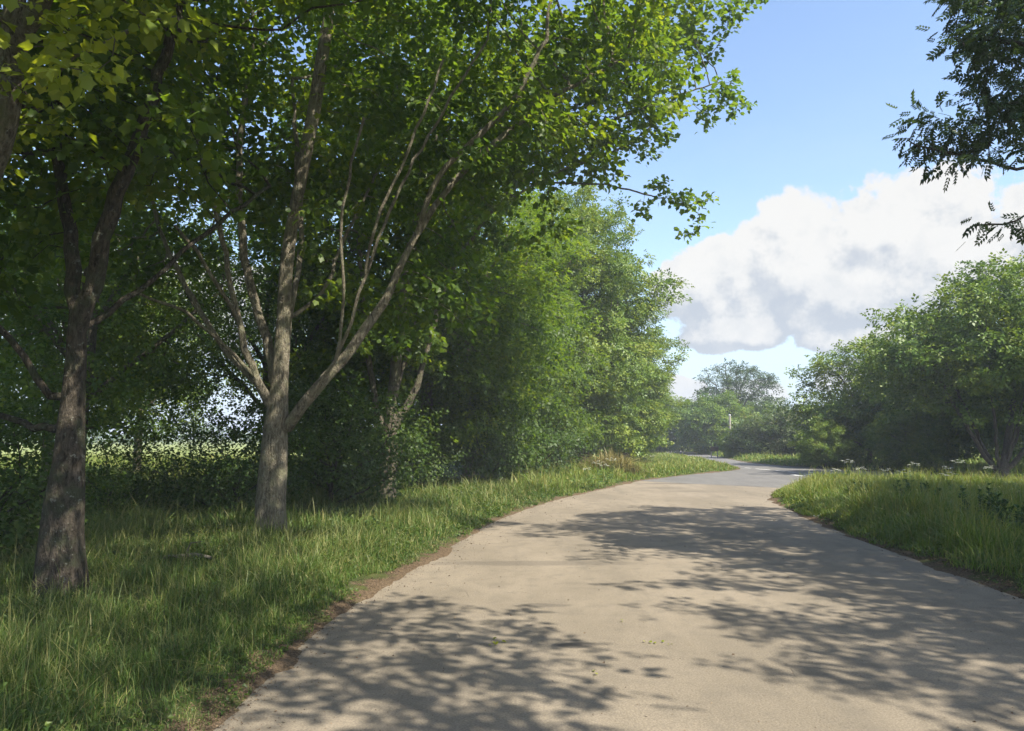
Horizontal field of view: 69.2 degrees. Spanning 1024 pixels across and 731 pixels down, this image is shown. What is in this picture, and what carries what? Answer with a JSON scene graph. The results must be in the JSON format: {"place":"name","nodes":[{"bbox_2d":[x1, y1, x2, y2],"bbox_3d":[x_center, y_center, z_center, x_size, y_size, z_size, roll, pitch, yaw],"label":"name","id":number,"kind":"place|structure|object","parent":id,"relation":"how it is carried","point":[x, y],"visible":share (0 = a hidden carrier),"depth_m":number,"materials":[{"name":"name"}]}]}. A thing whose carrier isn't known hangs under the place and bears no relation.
{"place":"outdoors","nodes":[
{"label":"outdoors","id":0,"kind":"place"},
{"bbox_2d":[0,506,438,730],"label":"verge grass","id":1,"kind":"structure","parent":0,"point":[161,588],"depth_m":7.31,"materials":[{"name":"green plant"}]},
{"bbox_2d":[0,0,1023,437],"label":"sky","id":2,"kind":"structure","parent":0,"point":[818,225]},
{"bbox_2d":[1,438,1023,730],"bbox_3d":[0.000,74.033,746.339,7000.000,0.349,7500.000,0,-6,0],"label":"ground","id":3,"kind":"structure","parent":0,"point":[369,590],"depth_m":8.73,"materials":[{"name":"soil"}]},
{"bbox_2d":[0,389,140,561],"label":"elder shrub","id":4,"kind":"object","parent":3,"relation":"on","point":[11,482],"visible":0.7,"depth_m":10.10,"materials":[{"name":"green plant"}]},
{"bbox_2d":[0,171,207,481],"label":"roadside tree","id":5,"kind":"object","parent":3,"relation":"on","point":[106,399],"visible":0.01,"depth_m":25.24,"materials":[{"name":"green plant"}]},
{"bbox_2d":[30,430,192,517],"bbox_3d":[-8.970,2.516,16.537,3.142,2.169,2.957,-1,-6,11],"label":"elder shrub","id":6,"kind":"object","parent":3,"relation":"on","point":[120,486],"visible":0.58,"depth_m":16.38,"materials":[{"name":"green plant"}]},
{"bbox_2d":[0,168,237,446],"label":"roadside tree","id":7,"kind":"object","parent":3,"relation":"on","point":[112,364],"visible":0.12,"depth_m":20.85,"materials":[{"name":"green plant"}]},
{"bbox_2d":[33,282,240,471],"bbox_3d":[-16.529,-0.150,33.416,9.917,10.842,8.924,-2,-6,15],"label":"roadside tree","id":8,"kind":"object","parent":3,"relation":"on","point":[179,420],"visible":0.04,"depth_m":33.24,"materials":[{"name":"green plant"}]},
{"bbox_2d":[0,0,289,190],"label":"sycamore tree","id":9,"kind":"object","parent":3,"relation":"on","point":[22,22],"visible":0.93,"depth_m":6.06,"materials":[{"name":"green plant"}]},
{"bbox_2d":[0,130,293,463],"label":"roadside tree","id":10,"kind":"object","parent":3,"relation":"on","point":[24,335],"visible":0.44,"depth_m":17.30,"materials":[{"name":"green plant"}]},
{"bbox_2d":[3,422,296,445],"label":"distant hedge","id":11,"kind":"object","parent":3,"relation":"on","point":[114,440],"visible":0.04,"depth_m":177.19,"materials":[{"name":"green plant"}]},
{"bbox_2d":[123,541,213,558],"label":"dead branch","id":12,"kind":"object","parent":3,"relation":"on","point":[205,556],"visible":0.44,"depth_m":10.12,"materials":[{"name":"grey wood"}]},
{"bbox_2d":[0,451,349,511],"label":"field grass","id":13,"kind":"structure","parent":3,"relation":"on","point":[96,466],"depth_m":38.48,"materials":[{"name":"green plant"}]},
{"bbox_2d":[133,404,323,513],"bbox_3d":[-6.277,2.244,16.703,4.054,2.798,3.816,-4,-7,37],"label":"elder shrub","id":14,"kind":"object","parent":3,"relation":"on","point":[238,471],"visible":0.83,"depth_m":16.39,"materials":[{"name":"green plant"}]},
{"bbox_2d":[111,199,421,453],"bbox_3d":[-7.665,-0.977,24.870,8.924,10.842,9.917,-4,-7,37],"label":"roadside tree","id":15,"kind":"object","parent":3,"relation":"on","point":[265,299],"visible":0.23,"depth_m":23.69,"materials":[{"name":"green plant"}]},
{"bbox_2d":[0,484,562,730],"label":"ground cover","id":16,"kind":"object","parent":3,"relation":"on","point":[170,716],"visible":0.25,"depth_m":8.12,"materials":[{"name":"green plant"}]},
{"bbox_2d":[0,0,567,603],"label":"sycamore tree","id":17,"kind":"object","parent":3,"relation":"on","point":[124,128],"visible":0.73,"depth_m":8.81,"materials":[{"name":"green plant"}]},
{"bbox_2d":[0,468,603,553],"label":"verge grass","id":18,"kind":"structure","parent":3,"relation":"on","point":[410,515],"depth_m":16.21,"materials":[{"name":"green plant"}]},
{"bbox_2d":[208,228,410,469],"bbox_3d":[-9.319,-0.876,36.849,11.901,13.010,10.709,-4,-7,38],"label":"roadside tree","id":19,"kind":"object","parent":3,"relation":"on","point":[227,379],"depth_m":35.16,"materials":[{"name":"green plant"}]},
{"bbox_2d":[233,372,439,495],"bbox_3d":[-5.021,2.139,22.238,6.081,4.198,5.723,0,-6,-3],"label":"elder shrub","id":20,"kind":"object","parent":3,"relation":"on","point":[339,422],"visible":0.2,"depth_m":21.59,"materials":[{"name":"green plant"}]},
{"bbox_2d":[229,367,448,509],"bbox_3d":[-4.622,2.026,19.414,5.574,3.848,5.246,-4,-7,39],"label":"elder shrub","id":21,"kind":"object","parent":3,"relation":"on","point":[328,445],"visible":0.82,"depth_m":18.85,"materials":[{"name":"green plant"}]},
{"bbox_2d":[0,0,717,529],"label":"sycamore tree","id":22,"kind":"object","parent":3,"relation":"on","point":[296,186],"visible":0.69,"depth_m":14.21,"materials":[{"name":"green plant"}]},
{"bbox_2d":[352,516,384,530],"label":"weed clump","id":23,"kind":"object","parent":3,"relation":"on","point":[369,524],"visible":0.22,"depth_m":14.03,"materials":[{"name":"green plant"}]},
{"bbox_2d":[351,419,468,488],"bbox_3d":[-3.458,3.013,24.651,4.054,2.798,3.816,4,-7,-35],"label":"elder shrub","id":24,"kind":"object","parent":3,"relation":"on","point":[428,477],"visible":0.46,"depth_m":24.45,"materials":[{"name":"green plant"}]},
{"bbox_2d":[256,121,576,482],"bbox_3d":[-3.834,-2.278,27.803,12.545,13.999,11.347,0,-6,0],"label":"roadside tree","id":25,"kind":"object","parent":3,"relation":"on","point":[447,390],"visible":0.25,"depth_m":25.71,"materials":[{"name":"green plant"}]},
{"bbox_2d":[350,176,603,477],"bbox_3d":[-1.647,-2.347,32.781,11.574,15.118,12.796,2,-6,-19],"label":"roadside tree","id":26,"kind":"object","parent":3,"relation":"on","point":[568,316],"visible":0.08,"depth_m":31.16,"materials":[{"name":"green plant"}]},
{"bbox_2d":[218,0,768,497],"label":"sycamore tree","id":27,"kind":"object","parent":3,"relation":"on","point":[400,350],"visible":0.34,"depth_m":21.32,"materials":[{"name":"green plant"}]},
{"bbox_2d":[434,384,560,483],"bbox_3d":[-0.759,2.688,28.742,5.962,4.372,6.334,-3,-6,29],"label":"elder shrub","id":28,"kind":"object","parent":3,"relation":"on","point":[485,462],"visible":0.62,"depth_m":27.38,"materials":[{"name":"green plant"}]},
{"bbox_2d":[414,192,612,465],"bbox_3d":[0.521,-1.845,39.395,11.120,15.398,12.294,-4,-7,35],"label":"roadside tree","id":29,"kind":"object","parent":3,"relation":"on","point":[571,391],"visible":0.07,"depth_m":37.59,"materials":[{"name":"green plant"}]},
{"bbox_2d":[489,392,604,476],"bbox_3d":[1.181,3.163,32.822,6.081,4.198,5.723,-3,-6,25],"label":"elder shrub","id":30,"kind":"object","parent":3,"relation":"on","point":[563,441],"visible":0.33,"depth_m":32.57,"materials":[{"name":"green plant"}]},
{"bbox_2d":[493,171,667,466],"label":"roadside tree","id":31,"kind":"object","parent":3,"relation":"on","point":[606,268],"visible":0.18,"depth_m":40.66,"materials":[{"name":"green plant"}]},
{"bbox_2d":[584,467,596,489],"bbox_3d":[2.715,4.051,26.518,0.576,0.817,0.519,3,-6,-24],"label":"cow parsley","id":32,"kind":"object","parent":3,"relation":"on","point":[589,478],"visible":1,"depth_m":26.53,"materials":[{"name":"green plant"}]},
{"bbox_2d":[593,462,605,488],"bbox_3d":[3.176,4.016,27.219,0.520,1.044,0.576,1,-6,-9],"label":"cow parsley","id":33,"kind":"object","parent":3,"relation":"on","point":[597,473],"visible":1,"depth_m":27.26,"materials":[{"name":"green plant"}]},
{"bbox_2d":[599,464,609,482],"bbox_3d":[3.484,4.147,27.935,0.576,0.908,0.520,-3,-6,27],"label":"cow parsley","id":34,"kind":"object","parent":3,"relation":"on","point":[607,475],"visible":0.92,"depth_m":27.93,"materials":[{"name":"green plant"}]},
{"bbox_2d":[529,184,694,461],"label":"roadside tree","id":35,"kind":"object","parent":3,"relation":"on","point":[630,323],"visible":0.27,"depth_m":44.71,"materials":[{"name":"green plant"}]},
{"bbox_2d":[559,446,673,474],"bbox_3d":[4.180,4.583,35.884,10.075,1.386,10.255,0,-6,0],"label":"dry grass heap","id":36,"kind":"object","parent":3,"relation":"on","point":[623,462],"visible":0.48,"depth_m":35.75,"materials":[{"name":"plant"}]},
{"bbox_2d":[507,451,737,495],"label":"verge grass","id":37,"kind":"structure","parent":3,"relation":"on","point":[679,463],"depth_m":34.13,"materials":[{"name":"green plant"}]},
{"bbox_2d":[571,273,691,461],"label":"roadside tree","id":38,"kind":"object","parent":3,"relation":"on","point":[656,416],"visible":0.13,"depth_m":50.63,"materials":[{"name":"green plant"}]},
{"bbox_2d":[616,349,695,457],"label":"roadside tree","id":39,"kind":"object","parent":3,"relation":"on","point":[676,405],"visible":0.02,"depth_m":58.66,"materials":[{"name":"green plant"}]},
{"bbox_2d":[635,394,695,452],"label":"thicket","id":40,"kind":"object","parent":3,"relation":"on","point":[670,436],"visible":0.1,"depth_m":89.62,"materials":[{"name":"green plant"}]},
{"bbox_2d":[710,446,718,457],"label":"information board","id":41,"kind":"object","parent":3,"relation":"on","point":[714,448],"visible":0.94,"depth_m":69.55,"materials":[{"name":"grey wood"}]},
{"bbox_2d":[668,387,761,453],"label":"thicket","id":42,"kind":"object","parent":3,"relation":"on","point":[706,422],"visible":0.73,"depth_m":81.70,"materials":[{"name":"green plant"}]},
{"bbox_2d":[713,427,764,457],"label":"thicket","id":43,"kind":"object","parent":3,"relation":"on","point":[731,452],"visible":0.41,"depth_m":67.18,"materials":[{"name":"green plant"}]},
{"bbox_2d":[691,358,789,407],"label":"ash tree","id":44,"kind":"object","parent":3,"relation":"on","point":[729,383],"visible":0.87,"depth_m":89.31,"materials":[{"name":"green plant"}]},
{"bbox_2d":[729,397,795,437],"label":"thicket","id":45,"kind":"object","parent":3,"relation":"on","point":[758,408],"visible":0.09,"depth_m":93.73,"materials":[{"name":"green plant"}]},
{"bbox_2d":[722,403,858,456],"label":"hawthorn bush","id":46,"kind":"object","parent":3,"relation":"on","point":[777,438],"visible":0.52,"depth_m":65.68,"materials":[{"name":"green plant"}]},
{"bbox_2d":[786,414,860,467],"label":"bush","id":47,"kind":"object","parent":3,"relation":"on","point":[817,450],"visible":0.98,"depth_m":45.10,"materials":[{"name":"green plant"}]},
{"bbox_2d":[687,447,1023,477],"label":"roadside grass","id":48,"kind":"structure","parent":3,"relation":"on","point":[795,459],"depth_m":46.39,"materials":[{"name":"green plant"}]},
{"bbox_2d":[771,329,950,463],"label":"roadside tree","id":49,"kind":"object","parent":3,"relation":"on","point":[835,408],"visible":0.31,"depth_m":47.95,"materials":[{"name":"green plant"}]},
{"bbox_2d":[842,479,885,493],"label":"weed clump","id":50,"kind":"object","parent":3,"relation":"on","point":[863,486],"visible":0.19,"depth_m":20.25,"materials":[{"name":"green plant"}]},
{"bbox_2d":[770,464,1023,594],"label":"verge grass","id":51,"kind":"structure","parent":3,"relation":"on","point":[957,530],"depth_m":15.53,"materials":[{"name":"green plant"}]},
{"bbox_2d":[860,404,961,470],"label":"bush","id":52,"kind":"object","parent":3,"relation":"on","point":[895,447],"visible":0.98,"depth_m":40.55,"materials":[{"name":"green plant"}]},
{"bbox_2d":[909,462,919,476],"bbox_3d":[13.962,3.873,25.737,0.576,1.044,0.520,-5,-7,41],"label":"cow parsley","id":53,"kind":"object","parent":3,"relation":"on","point":[913,471],"visible":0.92,"depth_m":25.75,"materials":[{"name":"white plant"}]},
{"bbox_2d":[892,475,942,496],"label":"weed clump","id":54,"kind":"object","parent":3,"relation":"on","point":[910,486],"visible":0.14,"depth_m":18.40,"materials":[{"name":"green plant"}]},
{"bbox_2d":[837,299,1004,463],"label":"roadside tree","id":55,"kind":"object","parent":3,"relation":"on","point":[928,416],"visible":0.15,"depth_m":44.78,"materials":[{"name":"green plant"}]},
{"bbox_2d":[848,248,1023,477],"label":"multi stemmed tree","id":56,"kind":"object","parent":3,"relation":"on","point":[992,357],"visible":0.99,"depth_m":35.18,"materials":[{"name":"green plant"}]},
{"bbox_2d":[940,472,956,490],"bbox_3d":[11.954,3.383,20.247,0.520,0.953,0.576,-4,-7,37],"label":"cow parsley","id":57,"kind":"object","parent":3,"relation":"on","point":[949,482],"visible":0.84,"depth_m":20.29,"materials":[{"name":"green plant"}]},
{"bbox_2d":[881,0,1023,249],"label":"ash tree","id":58,"kind":"object","parent":3,"relation":"on","point":[994,29],"visible":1,"depth_m":10.37,"materials":[{"name":"green plant"}]},
{"bbox_2d":[951,459,965,478],"bbox_3d":[16.111,3.943,26.768,0.520,1.107,0.576,-2,-6,16],"label":"cow parsley","id":59,"kind":"object","parent":3,"relation":"on","point":[959,468],"visible":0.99,"depth_m":26.74,"materials":[{"name":"green plant"}]},
{"bbox_2d":[894,268,1023,468],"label":"roadside tree","id":60,"kind":"object","parent":3,"relation":"on","point":[987,434],"visible":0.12,"depth_m":41.63,"materials":[{"name":"green plant"}]},
{"bbox_2d":[958,483,1015,518],"bbox_3d":[9.268,2.783,14.483,0.973,0.955,1.391,-3,-6,30],"label":"weed clump","id":61,"kind":"object","parent":3,"relation":"on","point":[1002,501],"visible":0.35,"depth_m":14.38,"materials":[{"name":"green plant"}]},
{"bbox_2d":[982,502,1023,535],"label":"weed clump","id":62,"kind":"object","parent":3,"relation":"on","point":[1017,517],"visible":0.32,"depth_m":13.02,"materials":[{"name":"green plant"}]},
{"bbox_2d":[213,481,1023,730],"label":"path","id":63,"kind":"structure","parent":0,"point":[543,653],"depth_m":7.11,"materials":[{"name":"beige concrete"}]},
{"bbox_2d":[145,481,631,730],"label":"leaf litter","id":64,"kind":"object","parent":63,"relation":"on","point":[207,700],"visible":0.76,"depth_m":6.29,"materials":[{"name":"brown plant"}]},
{"bbox_2d":[220,488,1022,730],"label":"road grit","id":65,"kind":"object","parent":63,"relation":"on","point":[526,605],"visible":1,"depth_m":8.00,"materials":[{"name":"beige gravel"}]},
{"bbox_2d":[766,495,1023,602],"bbox_3d":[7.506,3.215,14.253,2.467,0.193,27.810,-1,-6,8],"label":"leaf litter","id":66,"kind":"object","parent":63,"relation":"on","point":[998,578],"visible":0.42,"depth_m":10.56,"materials":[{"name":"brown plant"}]},
{"bbox_2d":[642,451,982,487],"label":"road","id":67,"kind":"structure","parent":0,"point":[754,475],"depth_m":36.95,"materials":[{"name":"concrete"}]}
]}

